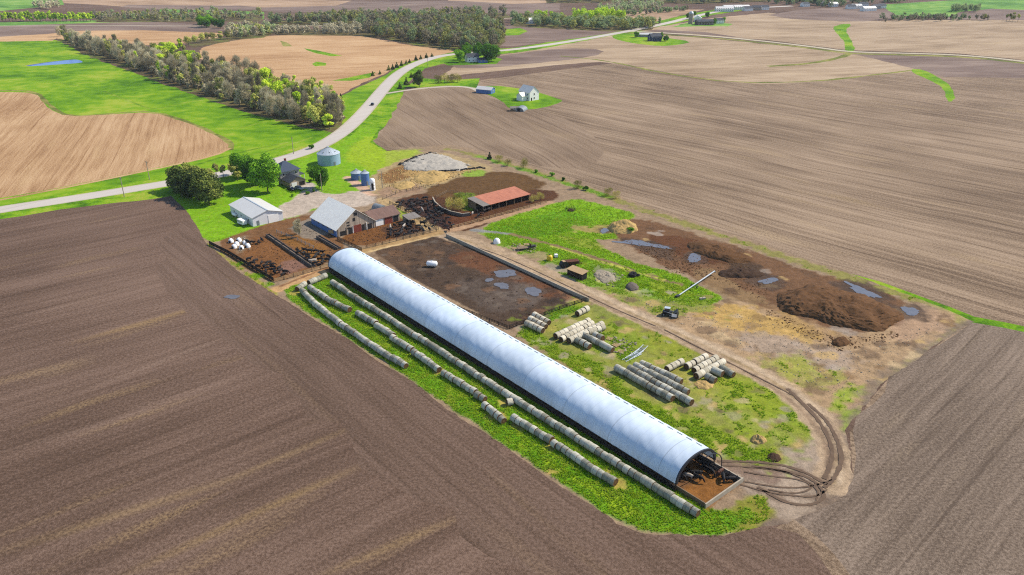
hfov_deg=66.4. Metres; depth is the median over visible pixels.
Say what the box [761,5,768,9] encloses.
house
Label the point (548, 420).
round bale
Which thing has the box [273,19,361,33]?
wood
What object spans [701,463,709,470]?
cow
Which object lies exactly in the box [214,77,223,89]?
budding tree
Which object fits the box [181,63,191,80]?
bare tree
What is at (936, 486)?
plowed field
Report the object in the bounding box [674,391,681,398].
round bale
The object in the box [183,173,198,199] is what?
conifer
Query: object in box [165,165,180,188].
conifer
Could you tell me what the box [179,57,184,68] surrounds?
bare tree
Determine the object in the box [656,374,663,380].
round bale
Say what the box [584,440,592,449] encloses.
round bale
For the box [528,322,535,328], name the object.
round bale
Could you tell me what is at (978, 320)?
grass margin
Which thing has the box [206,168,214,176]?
budding tree
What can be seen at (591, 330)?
round bale
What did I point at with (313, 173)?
leafy tree
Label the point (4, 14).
poplar
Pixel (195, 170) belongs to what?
conifer
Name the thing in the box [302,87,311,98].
budding tree
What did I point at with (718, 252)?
mud heap
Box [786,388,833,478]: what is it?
tyre rut
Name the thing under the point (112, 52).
bare tree
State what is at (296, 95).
spring tree
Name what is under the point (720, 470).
cow
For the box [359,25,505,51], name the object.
wood floor
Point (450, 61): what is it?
lawn
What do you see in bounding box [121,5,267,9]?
plowed field
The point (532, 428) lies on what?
round bale
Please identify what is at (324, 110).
budding tree
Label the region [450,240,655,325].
tyre rut
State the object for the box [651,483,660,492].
round bale
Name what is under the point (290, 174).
farmhouse
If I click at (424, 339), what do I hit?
round bale
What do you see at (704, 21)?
barn
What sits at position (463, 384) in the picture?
round bale
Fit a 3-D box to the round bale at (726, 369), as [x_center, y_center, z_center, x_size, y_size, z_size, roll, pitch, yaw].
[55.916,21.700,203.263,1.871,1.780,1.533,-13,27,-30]
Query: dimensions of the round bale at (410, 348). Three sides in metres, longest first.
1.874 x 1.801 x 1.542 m
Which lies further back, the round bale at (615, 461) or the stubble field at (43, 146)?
the stubble field at (43, 146)
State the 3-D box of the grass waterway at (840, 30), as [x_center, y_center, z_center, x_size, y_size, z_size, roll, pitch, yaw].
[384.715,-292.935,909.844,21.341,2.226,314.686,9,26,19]
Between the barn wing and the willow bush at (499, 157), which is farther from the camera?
the willow bush at (499, 157)
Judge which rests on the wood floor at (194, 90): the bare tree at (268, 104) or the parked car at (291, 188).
the bare tree at (268, 104)
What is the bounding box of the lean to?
[402,212,420,221]
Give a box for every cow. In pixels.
[683,472,693,479]
[688,469,702,475]
[693,473,704,481]
[697,460,706,465]
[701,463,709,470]
[708,466,715,476]
[717,468,724,475]
[721,472,724,483]
[725,476,736,481]
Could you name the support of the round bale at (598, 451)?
on the farmyard ground at (475, 292)
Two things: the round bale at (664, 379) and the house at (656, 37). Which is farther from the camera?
the house at (656, 37)
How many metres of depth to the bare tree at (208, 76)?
587.08 m
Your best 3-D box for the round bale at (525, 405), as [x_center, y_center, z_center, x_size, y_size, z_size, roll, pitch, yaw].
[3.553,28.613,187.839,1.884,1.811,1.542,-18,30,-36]
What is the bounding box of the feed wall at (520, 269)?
[446,234,588,301]
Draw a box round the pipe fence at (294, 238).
[276,229,313,248]
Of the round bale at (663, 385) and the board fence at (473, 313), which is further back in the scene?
the board fence at (473, 313)
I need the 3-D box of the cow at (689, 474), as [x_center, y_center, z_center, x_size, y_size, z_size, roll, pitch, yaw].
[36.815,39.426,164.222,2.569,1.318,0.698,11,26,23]
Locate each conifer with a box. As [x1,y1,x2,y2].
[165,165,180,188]
[168,167,186,188]
[172,172,191,197]
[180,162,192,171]
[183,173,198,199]
[187,165,199,170]
[188,167,210,176]
[188,170,206,200]
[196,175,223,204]
[207,173,224,196]
[412,70,423,86]
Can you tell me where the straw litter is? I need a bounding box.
[378,167,475,192]
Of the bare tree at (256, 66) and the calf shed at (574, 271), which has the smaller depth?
the calf shed at (574, 271)
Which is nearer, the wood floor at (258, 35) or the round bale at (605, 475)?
the round bale at (605, 475)
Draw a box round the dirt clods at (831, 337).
[626,241,898,350]
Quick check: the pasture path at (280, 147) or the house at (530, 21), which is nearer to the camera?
the pasture path at (280, 147)
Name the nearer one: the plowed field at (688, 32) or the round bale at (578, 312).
the round bale at (578, 312)
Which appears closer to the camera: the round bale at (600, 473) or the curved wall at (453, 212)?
the round bale at (600, 473)
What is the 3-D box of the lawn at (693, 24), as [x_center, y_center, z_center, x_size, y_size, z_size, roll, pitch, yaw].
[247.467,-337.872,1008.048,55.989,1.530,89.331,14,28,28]
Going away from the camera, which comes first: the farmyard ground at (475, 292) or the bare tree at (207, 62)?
the farmyard ground at (475, 292)
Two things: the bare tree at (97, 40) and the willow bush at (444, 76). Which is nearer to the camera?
the willow bush at (444, 76)
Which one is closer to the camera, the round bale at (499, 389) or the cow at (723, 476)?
the cow at (723, 476)
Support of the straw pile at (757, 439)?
on the farmyard ground at (475, 292)
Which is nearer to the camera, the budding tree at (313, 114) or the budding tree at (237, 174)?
the budding tree at (237, 174)
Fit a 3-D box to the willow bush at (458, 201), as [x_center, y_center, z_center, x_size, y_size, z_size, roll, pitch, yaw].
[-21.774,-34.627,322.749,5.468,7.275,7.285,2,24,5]
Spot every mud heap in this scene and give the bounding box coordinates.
[687,241,754,262]
[718,267,764,277]
[767,452,781,461]
[832,336,849,346]
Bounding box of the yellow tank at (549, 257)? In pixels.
[547,254,552,260]
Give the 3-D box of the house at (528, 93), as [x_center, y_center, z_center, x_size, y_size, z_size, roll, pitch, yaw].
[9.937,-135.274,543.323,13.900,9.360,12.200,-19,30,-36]
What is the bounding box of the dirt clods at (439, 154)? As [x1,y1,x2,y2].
[403,152,469,170]
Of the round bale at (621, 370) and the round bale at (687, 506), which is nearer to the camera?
the round bale at (687, 506)
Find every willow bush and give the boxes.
[434,75,440,82]
[440,73,450,82]
[445,197,456,208]
[447,74,454,82]
[451,193,462,200]
[453,72,461,81]
[453,197,465,210]
[495,155,503,161]
[520,157,527,166]
[530,195,537,201]
[537,191,544,198]
[573,180,581,188]
[604,187,612,196]
[612,190,619,198]
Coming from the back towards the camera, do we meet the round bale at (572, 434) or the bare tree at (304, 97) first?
the bare tree at (304, 97)
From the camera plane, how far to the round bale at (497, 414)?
183.60 m
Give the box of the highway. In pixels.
[0,6,786,211]
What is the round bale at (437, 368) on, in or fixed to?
on the farmyard ground at (475, 292)
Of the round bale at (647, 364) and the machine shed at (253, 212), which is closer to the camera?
the round bale at (647, 364)
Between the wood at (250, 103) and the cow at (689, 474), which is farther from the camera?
the wood at (250, 103)
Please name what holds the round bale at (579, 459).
on the farmyard ground at (475, 292)
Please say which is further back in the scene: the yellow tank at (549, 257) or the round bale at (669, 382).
the yellow tank at (549, 257)
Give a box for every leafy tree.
[195,14,204,26]
[200,18,210,27]
[209,17,217,26]
[215,19,224,27]
[228,153,251,176]
[239,157,257,185]
[246,152,280,191]
[306,164,328,188]
[454,49,464,60]
[461,47,468,57]
[462,42,471,52]
[472,42,482,55]
[480,47,493,59]
[482,43,500,61]
[663,35,668,41]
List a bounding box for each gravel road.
[387,86,475,93]
[632,31,1023,61]
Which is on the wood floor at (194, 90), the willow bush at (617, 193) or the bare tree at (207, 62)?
the bare tree at (207, 62)
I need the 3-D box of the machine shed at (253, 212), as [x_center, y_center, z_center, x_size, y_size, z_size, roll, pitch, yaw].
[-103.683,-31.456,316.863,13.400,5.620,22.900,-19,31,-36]
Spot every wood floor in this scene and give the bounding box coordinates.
[56,38,345,132]
[94,12,263,21]
[187,38,230,47]
[227,31,274,39]
[268,13,511,25]
[274,29,360,35]
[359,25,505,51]
[512,21,659,30]
[546,0,767,3]
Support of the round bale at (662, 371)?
on the farmyard ground at (475, 292)
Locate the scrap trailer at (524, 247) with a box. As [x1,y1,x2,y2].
[516,243,530,250]
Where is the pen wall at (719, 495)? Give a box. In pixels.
[673,455,743,508]
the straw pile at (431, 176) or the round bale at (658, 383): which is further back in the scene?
the straw pile at (431, 176)
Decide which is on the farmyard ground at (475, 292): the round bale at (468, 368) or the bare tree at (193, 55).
the round bale at (468, 368)
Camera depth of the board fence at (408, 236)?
292.93 m
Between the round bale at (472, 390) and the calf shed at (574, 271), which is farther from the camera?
the calf shed at (574, 271)
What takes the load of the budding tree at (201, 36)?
on the wood floor at (199, 43)
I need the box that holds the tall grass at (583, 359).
[207,169,915,536]
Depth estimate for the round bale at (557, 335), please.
220.81 m
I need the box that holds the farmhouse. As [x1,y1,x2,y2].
[276,158,306,186]
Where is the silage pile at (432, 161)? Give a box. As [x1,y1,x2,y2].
[402,153,466,170]
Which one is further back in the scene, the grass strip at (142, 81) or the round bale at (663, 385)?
the grass strip at (142, 81)
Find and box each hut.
[510,106,518,110]
[516,105,527,111]
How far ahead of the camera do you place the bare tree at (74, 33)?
793.25 m
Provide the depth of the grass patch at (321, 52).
756.68 m
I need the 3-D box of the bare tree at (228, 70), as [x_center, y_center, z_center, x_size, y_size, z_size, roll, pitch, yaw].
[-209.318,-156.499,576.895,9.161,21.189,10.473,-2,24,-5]
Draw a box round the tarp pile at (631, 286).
[625,282,638,290]
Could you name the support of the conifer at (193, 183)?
on the farmyard ground at (475, 292)
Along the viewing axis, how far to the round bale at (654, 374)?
200.42 m
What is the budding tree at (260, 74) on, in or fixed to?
on the wood floor at (194, 90)
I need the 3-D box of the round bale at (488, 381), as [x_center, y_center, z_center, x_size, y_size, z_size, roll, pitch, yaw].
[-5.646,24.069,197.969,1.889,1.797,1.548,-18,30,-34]
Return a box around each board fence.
[209,241,273,281]
[274,264,327,280]
[337,236,361,250]
[358,228,436,249]
[382,183,438,199]
[389,201,438,229]
[401,227,434,238]
[452,200,546,227]
[458,306,507,328]
[509,296,588,328]
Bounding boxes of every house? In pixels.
[465,53,478,61]
[517,84,539,100]
[526,18,534,23]
[647,33,661,41]
[715,6,733,11]
[716,18,723,23]
[734,5,749,9]
[742,6,752,10]
[752,5,760,9]
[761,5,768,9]
[800,2,809,6]
[828,2,837,6]
[845,4,855,8]
[858,2,868,5]
[860,6,876,10]
[871,4,880,8]
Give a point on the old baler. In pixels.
(563, 263)
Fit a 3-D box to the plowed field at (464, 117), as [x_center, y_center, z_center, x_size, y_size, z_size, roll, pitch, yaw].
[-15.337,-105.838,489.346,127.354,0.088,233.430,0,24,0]
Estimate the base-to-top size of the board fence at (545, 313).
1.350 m
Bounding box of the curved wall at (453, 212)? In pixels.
[432,197,469,216]
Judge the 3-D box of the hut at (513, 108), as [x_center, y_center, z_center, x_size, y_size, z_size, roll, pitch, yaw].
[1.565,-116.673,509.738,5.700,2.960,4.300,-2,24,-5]
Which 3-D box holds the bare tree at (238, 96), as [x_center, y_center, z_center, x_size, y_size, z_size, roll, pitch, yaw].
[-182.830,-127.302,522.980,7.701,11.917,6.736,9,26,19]
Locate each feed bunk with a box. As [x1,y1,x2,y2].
[265,234,315,267]
[316,235,340,249]
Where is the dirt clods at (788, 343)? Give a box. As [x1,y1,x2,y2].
[614,293,937,396]
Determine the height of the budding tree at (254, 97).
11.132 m
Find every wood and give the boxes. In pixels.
[31,0,60,8]
[64,39,343,125]
[92,5,262,20]
[224,19,275,37]
[267,4,506,23]
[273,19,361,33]
[355,9,506,47]
[510,10,661,28]
[527,10,562,15]
[551,0,744,3]
[571,5,625,18]
[596,0,663,10]
[626,5,688,14]
[767,0,873,6]
[879,12,989,21]
[884,0,904,1]
[951,3,981,10]
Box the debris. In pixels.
[229,237,636,357]
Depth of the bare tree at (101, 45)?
714.06 m
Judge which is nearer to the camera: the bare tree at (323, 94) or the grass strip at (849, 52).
the bare tree at (323, 94)
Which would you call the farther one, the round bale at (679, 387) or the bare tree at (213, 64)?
the bare tree at (213, 64)
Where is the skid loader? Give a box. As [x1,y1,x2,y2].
[662,306,678,317]
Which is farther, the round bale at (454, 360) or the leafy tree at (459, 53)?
the leafy tree at (459, 53)
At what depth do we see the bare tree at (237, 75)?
569.35 m
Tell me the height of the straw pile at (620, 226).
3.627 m
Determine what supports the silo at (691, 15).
on the lawn at (693, 24)
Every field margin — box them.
[0,90,233,149]
[0,148,230,199]
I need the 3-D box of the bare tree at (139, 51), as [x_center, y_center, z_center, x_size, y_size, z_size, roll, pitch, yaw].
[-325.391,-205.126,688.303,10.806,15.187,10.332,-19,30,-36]
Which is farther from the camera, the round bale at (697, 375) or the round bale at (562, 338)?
the round bale at (562, 338)
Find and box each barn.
[310,197,375,236]
[328,247,725,490]
[695,19,713,24]
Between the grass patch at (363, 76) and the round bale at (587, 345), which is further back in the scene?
the grass patch at (363, 76)
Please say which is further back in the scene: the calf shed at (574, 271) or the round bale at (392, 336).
the calf shed at (574, 271)
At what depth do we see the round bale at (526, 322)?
227.44 m
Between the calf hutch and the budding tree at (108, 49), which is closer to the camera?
the calf hutch
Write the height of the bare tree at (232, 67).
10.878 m
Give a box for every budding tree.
[100,41,111,51]
[106,45,111,58]
[117,44,124,61]
[174,52,179,63]
[176,73,183,84]
[183,36,191,44]
[192,74,200,89]
[197,32,204,41]
[199,64,204,72]
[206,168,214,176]
[209,32,216,40]
[212,163,218,174]
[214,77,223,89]
[219,165,225,177]
[227,163,232,171]
[231,165,241,180]
[244,67,255,74]
[250,93,258,108]
[251,69,263,80]
[254,86,261,98]
[270,75,280,82]
[301,107,307,122]
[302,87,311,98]
[303,79,313,93]
[306,105,321,126]
[312,103,324,122]
[322,104,334,113]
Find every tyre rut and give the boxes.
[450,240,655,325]
[664,329,791,394]
[718,460,827,483]
[722,465,818,499]
[740,484,827,496]
[743,479,831,487]
[744,471,811,493]
[752,465,825,505]
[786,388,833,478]
[807,403,843,487]
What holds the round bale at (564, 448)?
on the farmyard ground at (475, 292)
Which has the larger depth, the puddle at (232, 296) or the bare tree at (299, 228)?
the bare tree at (299, 228)
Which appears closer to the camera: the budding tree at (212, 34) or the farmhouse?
the farmhouse
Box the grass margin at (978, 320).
[852,274,1023,331]
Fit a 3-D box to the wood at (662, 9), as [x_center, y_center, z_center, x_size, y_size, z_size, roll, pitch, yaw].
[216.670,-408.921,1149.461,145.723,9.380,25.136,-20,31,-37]
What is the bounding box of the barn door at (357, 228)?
[353,224,361,232]
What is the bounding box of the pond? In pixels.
[28,60,81,65]
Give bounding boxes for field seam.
[776,519,849,574]
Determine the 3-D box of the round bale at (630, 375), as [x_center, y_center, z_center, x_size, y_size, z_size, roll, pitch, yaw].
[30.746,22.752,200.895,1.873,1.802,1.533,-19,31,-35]
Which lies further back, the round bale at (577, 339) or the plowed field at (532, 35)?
the plowed field at (532, 35)
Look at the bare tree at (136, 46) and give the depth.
702.97 m
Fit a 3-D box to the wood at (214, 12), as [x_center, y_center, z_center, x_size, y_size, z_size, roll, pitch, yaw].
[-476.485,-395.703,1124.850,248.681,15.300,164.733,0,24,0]
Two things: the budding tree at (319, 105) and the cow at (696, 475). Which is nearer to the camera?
the cow at (696, 475)
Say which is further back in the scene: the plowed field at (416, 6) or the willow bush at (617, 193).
the plowed field at (416, 6)
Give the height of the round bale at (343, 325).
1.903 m
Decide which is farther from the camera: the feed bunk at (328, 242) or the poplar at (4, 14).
the poplar at (4, 14)
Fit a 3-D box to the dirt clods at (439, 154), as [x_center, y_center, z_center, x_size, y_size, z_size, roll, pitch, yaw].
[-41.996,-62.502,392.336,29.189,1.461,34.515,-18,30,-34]
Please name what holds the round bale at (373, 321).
on the farmyard ground at (475, 292)
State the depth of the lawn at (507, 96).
545.28 m
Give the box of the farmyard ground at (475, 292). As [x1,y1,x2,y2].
[171,126,973,536]
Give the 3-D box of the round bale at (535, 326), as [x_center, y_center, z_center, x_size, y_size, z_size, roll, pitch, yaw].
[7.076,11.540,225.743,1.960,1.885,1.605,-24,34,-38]
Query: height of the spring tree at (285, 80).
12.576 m
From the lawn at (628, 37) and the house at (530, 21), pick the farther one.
the house at (530, 21)
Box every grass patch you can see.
[280,41,290,45]
[304,48,341,55]
[313,62,325,65]
[333,72,374,80]
[505,28,526,35]
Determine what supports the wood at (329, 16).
on the wood floor at (308, 22)
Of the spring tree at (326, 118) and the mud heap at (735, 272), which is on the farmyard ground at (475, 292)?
the mud heap at (735, 272)
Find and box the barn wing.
[361,205,400,226]
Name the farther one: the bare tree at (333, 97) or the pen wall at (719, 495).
the bare tree at (333, 97)
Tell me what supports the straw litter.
on the farmyard ground at (475, 292)
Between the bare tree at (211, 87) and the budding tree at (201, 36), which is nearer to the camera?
the bare tree at (211, 87)
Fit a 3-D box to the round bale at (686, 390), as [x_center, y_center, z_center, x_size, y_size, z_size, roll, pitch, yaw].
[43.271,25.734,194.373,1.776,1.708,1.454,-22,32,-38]
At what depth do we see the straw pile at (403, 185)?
355.67 m
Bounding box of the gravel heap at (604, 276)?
[594,270,615,282]
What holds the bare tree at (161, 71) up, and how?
on the wood floor at (194, 90)
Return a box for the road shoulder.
[0,6,788,212]
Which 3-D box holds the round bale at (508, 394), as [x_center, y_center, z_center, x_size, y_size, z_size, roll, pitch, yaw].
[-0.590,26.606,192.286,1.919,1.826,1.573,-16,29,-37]
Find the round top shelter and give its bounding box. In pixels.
[371,203,384,209]
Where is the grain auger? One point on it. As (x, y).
(677, 295)
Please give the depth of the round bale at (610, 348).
213.66 m
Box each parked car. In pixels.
[286,186,295,190]
[294,185,303,189]
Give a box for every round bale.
[307,279,313,284]
[341,323,347,330]
[344,305,351,312]
[370,319,378,325]
[373,344,380,351]
[389,334,396,341]
[393,356,401,363]
[401,361,408,368]
[402,342,409,350]
[407,345,414,351]
[410,348,417,356]
[414,333,421,340]
[417,352,425,359]
[421,337,428,344]
[424,357,431,364]
[433,365,441,372]
[440,369,447,376]
[441,350,447,357]
[445,372,451,379]
[448,374,455,381]
[451,357,459,364]
[456,379,464,386]
[459,361,466,368]
[461,382,467,389]
[465,384,472,392]
[466,366,473,373]
[469,369,477,375]
[469,387,477,393]
[473,391,481,399]
[477,373,485,380]
[479,394,486,401]
[481,376,487,383]
[481,401,489,409]
[485,378,492,385]
[486,405,492,412]
[489,381,497,388]
[489,407,497,416]
[493,411,502,419]
[496,386,504,394]
[498,415,506,423]
[501,389,507,396]
[505,391,512,397]
[506,398,513,405]
[510,413,518,422]
[513,396,522,404]
[515,417,522,425]
[518,400,525,407]
[520,419,527,427]
[522,402,529,410]
[524,320,530,326]
[524,422,532,430]
[526,405,535,413]
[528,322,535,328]
[529,425,538,434]
[531,408,537,415]
[532,324,539,330]
[534,429,541,436]
[535,410,543,418]
[537,326,544,332]
[539,431,546,440]
[540,322,547,328]
[540,413,549,421]
[544,318,550,324]
[544,433,554,443]
[545,417,552,424]
[549,419,557,428]
[550,439,557,448]
[553,331,560,338]
[554,422,562,431]
[556,442,563,451]
[559,335,565,341]
[560,425,567,434]
[561,445,569,454]
[564,427,573,436]
[565,449,573,458]
[566,336,574,343]
[569,431,578,440]
[570,451,579,460]
[574,337,581,343]
[574,435,582,443]
[575,309,581,315]
[575,455,584,464]
[579,339,586,346]
[579,438,586,446]
[580,459,590,467]
[583,305,589,311]
[584,342,591,348]
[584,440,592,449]
[585,462,593,472]
[587,328,593,334]
[589,443,599,453]
[590,465,600,475]
[595,448,603,456]
[596,469,604,478]
[597,333,604,340]
[599,341,605,347]
[600,451,607,459]
[602,472,610,481]
[603,343,609,349]
[605,453,614,463]
[607,345,614,352]
[607,475,618,485]
[611,457,621,467]
[613,364,621,371]
[617,461,624,470]
[618,367,625,374]
[622,464,631,474]
[623,369,630,377]
[626,364,633,370]
[627,372,634,379]
[628,468,637,477]
[631,367,639,373]
[632,374,639,381]
[634,472,642,481]
[636,377,644,384]
[639,475,648,484]
[640,372,648,378]
[641,380,648,387]
[644,362,651,368]
[645,375,653,381]
[645,478,656,489]
[646,382,653,390]
[647,369,654,375]
[650,378,657,384]
[651,385,658,392]
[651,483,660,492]
[652,372,658,378]
[655,380,662,386]
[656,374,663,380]
[656,387,663,395]
[657,486,667,497]
[659,369,666,375]
[660,383,667,389]
[660,390,669,398]
[661,376,669,383]
[664,364,672,370]
[664,371,671,377]
[664,489,674,500]
[665,385,673,391]
[665,393,674,401]
[666,379,674,385]
[669,362,676,369]
[669,373,677,380]
[670,494,679,504]
[671,382,678,388]
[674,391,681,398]
[675,377,682,383]
[676,384,684,391]
[676,498,686,509]
[678,358,684,365]
[679,393,687,402]
[682,387,689,394]
[683,361,691,369]
[683,502,693,513]
[684,396,693,405]
[690,506,700,516]
[691,365,699,372]
[692,357,700,365]
[693,371,702,379]
[697,363,704,369]
[701,353,708,360]
[704,373,711,380]
[709,375,717,382]
[711,366,718,374]
[716,369,724,376]
[718,364,726,369]
[723,367,730,374]
[727,370,735,377]
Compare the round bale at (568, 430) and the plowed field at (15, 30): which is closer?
the round bale at (568, 430)
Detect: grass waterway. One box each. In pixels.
[833,24,854,50]
[912,69,954,101]
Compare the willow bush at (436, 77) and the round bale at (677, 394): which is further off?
the willow bush at (436, 77)
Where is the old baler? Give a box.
[559,260,568,267]
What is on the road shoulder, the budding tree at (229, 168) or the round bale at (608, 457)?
the budding tree at (229, 168)
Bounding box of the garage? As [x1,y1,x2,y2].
[477,57,487,62]
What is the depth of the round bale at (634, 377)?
199.23 m
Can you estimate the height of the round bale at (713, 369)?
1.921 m
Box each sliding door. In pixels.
[268,213,278,222]
[376,218,383,225]
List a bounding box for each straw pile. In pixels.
[393,181,414,189]
[414,170,450,183]
[607,219,637,233]
[694,380,713,389]
[750,434,766,444]
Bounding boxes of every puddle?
[224,295,239,298]
[494,269,515,276]
[494,282,508,288]
[525,287,541,295]
[601,228,608,232]
[612,239,670,248]
[688,253,700,261]
[758,278,777,283]
[844,281,882,297]
[900,306,918,315]
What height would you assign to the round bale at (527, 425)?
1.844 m
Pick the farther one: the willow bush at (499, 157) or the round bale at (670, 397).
the willow bush at (499, 157)
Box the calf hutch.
[493,238,499,243]
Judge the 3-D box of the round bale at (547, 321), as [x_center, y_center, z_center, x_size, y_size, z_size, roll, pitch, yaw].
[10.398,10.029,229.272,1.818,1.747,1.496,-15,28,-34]
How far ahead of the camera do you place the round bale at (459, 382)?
197.01 m
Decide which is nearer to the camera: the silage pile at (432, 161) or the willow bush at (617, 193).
the willow bush at (617, 193)
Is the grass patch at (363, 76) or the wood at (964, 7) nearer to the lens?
the grass patch at (363, 76)
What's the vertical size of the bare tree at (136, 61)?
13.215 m
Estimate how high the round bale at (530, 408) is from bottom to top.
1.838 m
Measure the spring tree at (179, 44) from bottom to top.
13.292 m
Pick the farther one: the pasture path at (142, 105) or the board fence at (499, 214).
the pasture path at (142, 105)
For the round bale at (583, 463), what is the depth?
166.97 m
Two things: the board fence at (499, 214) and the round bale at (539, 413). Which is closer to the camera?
the round bale at (539, 413)
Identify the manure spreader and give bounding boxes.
[565,258,581,266]
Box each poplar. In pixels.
[1,11,6,19]
[19,11,24,20]
[46,10,51,20]
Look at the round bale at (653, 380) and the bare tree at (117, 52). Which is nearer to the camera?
the round bale at (653, 380)
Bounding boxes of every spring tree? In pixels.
[155,45,163,55]
[164,65,172,75]
[177,39,182,49]
[187,55,192,66]
[260,67,269,79]
[261,79,268,86]
[265,78,272,89]
[270,84,278,94]
[272,80,283,94]
[282,78,288,84]
[292,91,300,104]
[306,101,310,122]
[310,95,324,103]
[321,113,333,129]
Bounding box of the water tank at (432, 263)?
[426,260,437,267]
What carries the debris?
on the farmyard ground at (475, 292)
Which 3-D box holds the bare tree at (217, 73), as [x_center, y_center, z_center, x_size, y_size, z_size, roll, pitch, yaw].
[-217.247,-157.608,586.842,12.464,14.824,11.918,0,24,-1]
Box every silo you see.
[369,178,375,190]
[688,11,693,23]
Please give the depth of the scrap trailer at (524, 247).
283.84 m
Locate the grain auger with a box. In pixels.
[675,271,715,297]
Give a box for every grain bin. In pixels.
[316,146,340,165]
[350,169,361,180]
[360,170,369,185]
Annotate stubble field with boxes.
[0,30,223,44]
[0,92,228,197]
[62,0,348,6]
[199,35,453,94]
[439,35,912,83]
[448,0,545,3]
[559,9,703,20]
[641,13,1023,59]
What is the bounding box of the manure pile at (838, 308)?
[777,284,903,331]
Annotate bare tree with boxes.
[55,25,61,35]
[61,24,67,36]
[68,31,73,41]
[72,31,79,40]
[73,35,79,46]
[77,34,85,45]
[78,36,86,48]
[83,39,92,51]
[86,30,92,43]
[90,35,104,50]
[97,41,106,55]
[109,45,122,57]
[113,47,123,61]
[121,39,127,50]
[124,49,137,62]
[125,43,134,52]
[131,54,142,69]
[132,40,141,50]
[136,46,144,59]
[138,58,153,70]
[142,45,155,59]
[142,51,159,65]
[149,48,156,62]
[157,60,166,79]
[167,62,176,82]
[168,56,177,66]
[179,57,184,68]
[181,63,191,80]
[190,62,198,87]
[191,52,198,65]
[201,50,208,64]
[202,70,214,82]
[203,55,210,72]
[203,82,214,95]
[209,60,221,72]
[210,61,221,76]
[214,68,222,76]
[216,54,225,61]
[220,71,228,82]
[221,61,232,81]
[221,78,233,100]
[230,55,243,68]
[230,64,239,72]
[231,68,243,81]
[232,71,241,86]
[233,89,241,105]
[237,77,243,83]
[238,82,251,105]
[241,57,249,68]
[245,75,256,92]
[248,60,259,70]
[255,72,260,88]
[259,91,266,113]
[261,86,271,105]
[263,91,275,114]
[272,93,283,116]
[279,75,291,81]
[283,87,293,110]
[286,102,301,121]
[289,84,301,99]
[292,220,297,232]
[293,79,306,85]
[296,218,301,234]
[299,88,309,106]
[312,86,321,109]
[318,83,330,93]
[321,91,329,106]
[323,93,331,105]
[324,100,340,125]
[329,91,340,112]
[338,100,346,111]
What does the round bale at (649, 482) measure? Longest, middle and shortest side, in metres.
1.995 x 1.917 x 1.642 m
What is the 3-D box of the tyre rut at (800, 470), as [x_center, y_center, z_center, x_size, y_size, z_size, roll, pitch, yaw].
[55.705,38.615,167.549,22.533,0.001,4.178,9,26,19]
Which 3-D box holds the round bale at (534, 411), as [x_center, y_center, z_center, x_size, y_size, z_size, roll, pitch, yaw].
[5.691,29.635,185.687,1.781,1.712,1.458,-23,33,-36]
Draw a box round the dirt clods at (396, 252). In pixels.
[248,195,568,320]
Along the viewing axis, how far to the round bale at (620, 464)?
166.34 m
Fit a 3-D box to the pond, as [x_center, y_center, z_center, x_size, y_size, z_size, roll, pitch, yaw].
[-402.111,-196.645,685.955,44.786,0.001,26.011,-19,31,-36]
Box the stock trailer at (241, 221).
[237,218,246,224]
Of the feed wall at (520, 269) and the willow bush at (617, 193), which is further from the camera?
the willow bush at (617, 193)
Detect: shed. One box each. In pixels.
[228,197,283,226]
[467,186,529,209]
[476,86,495,93]
[566,265,587,280]
[638,33,648,36]
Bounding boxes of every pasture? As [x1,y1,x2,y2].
[0,0,63,10]
[0,41,325,204]
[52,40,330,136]
[159,9,263,18]
[886,0,1023,16]
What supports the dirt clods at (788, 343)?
on the farmyard ground at (475, 292)
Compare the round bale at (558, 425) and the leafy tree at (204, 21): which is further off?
the leafy tree at (204, 21)
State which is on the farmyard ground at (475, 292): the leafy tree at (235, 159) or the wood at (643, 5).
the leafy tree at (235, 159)
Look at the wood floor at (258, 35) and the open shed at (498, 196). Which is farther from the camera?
the wood floor at (258, 35)
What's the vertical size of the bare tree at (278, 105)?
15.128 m
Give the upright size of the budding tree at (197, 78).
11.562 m
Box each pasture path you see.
[4,79,78,86]
[80,76,148,82]
[103,91,201,108]
[191,142,288,166]
[239,121,296,127]
[246,137,311,155]
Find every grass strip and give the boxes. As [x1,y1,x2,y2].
[0,20,111,25]
[0,48,511,218]
[321,61,413,132]
[405,78,479,87]
[511,10,741,52]
[563,56,911,82]
[627,32,1023,63]
[769,53,851,66]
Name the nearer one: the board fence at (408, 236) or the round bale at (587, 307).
the round bale at (587, 307)
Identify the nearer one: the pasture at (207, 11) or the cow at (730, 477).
the cow at (730, 477)
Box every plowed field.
[0,0,1023,574]
[0,22,224,36]
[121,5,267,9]
[157,219,831,574]
[262,1,559,13]
[373,51,1023,473]
[376,86,603,168]
[452,48,603,67]
[501,25,617,45]
[644,30,741,37]
[770,7,900,20]
[794,322,1023,574]
[857,53,1023,77]
[948,9,1023,19]
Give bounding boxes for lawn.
[439,55,501,64]
[488,86,561,108]
[612,33,688,45]
[674,22,731,26]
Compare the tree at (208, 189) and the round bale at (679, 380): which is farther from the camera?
the tree at (208, 189)
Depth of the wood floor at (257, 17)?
1086.18 m
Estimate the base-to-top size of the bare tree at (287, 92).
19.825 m
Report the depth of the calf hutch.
289.25 m
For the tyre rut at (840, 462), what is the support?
on the farmyard ground at (475, 292)
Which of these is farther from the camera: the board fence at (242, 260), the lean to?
the lean to

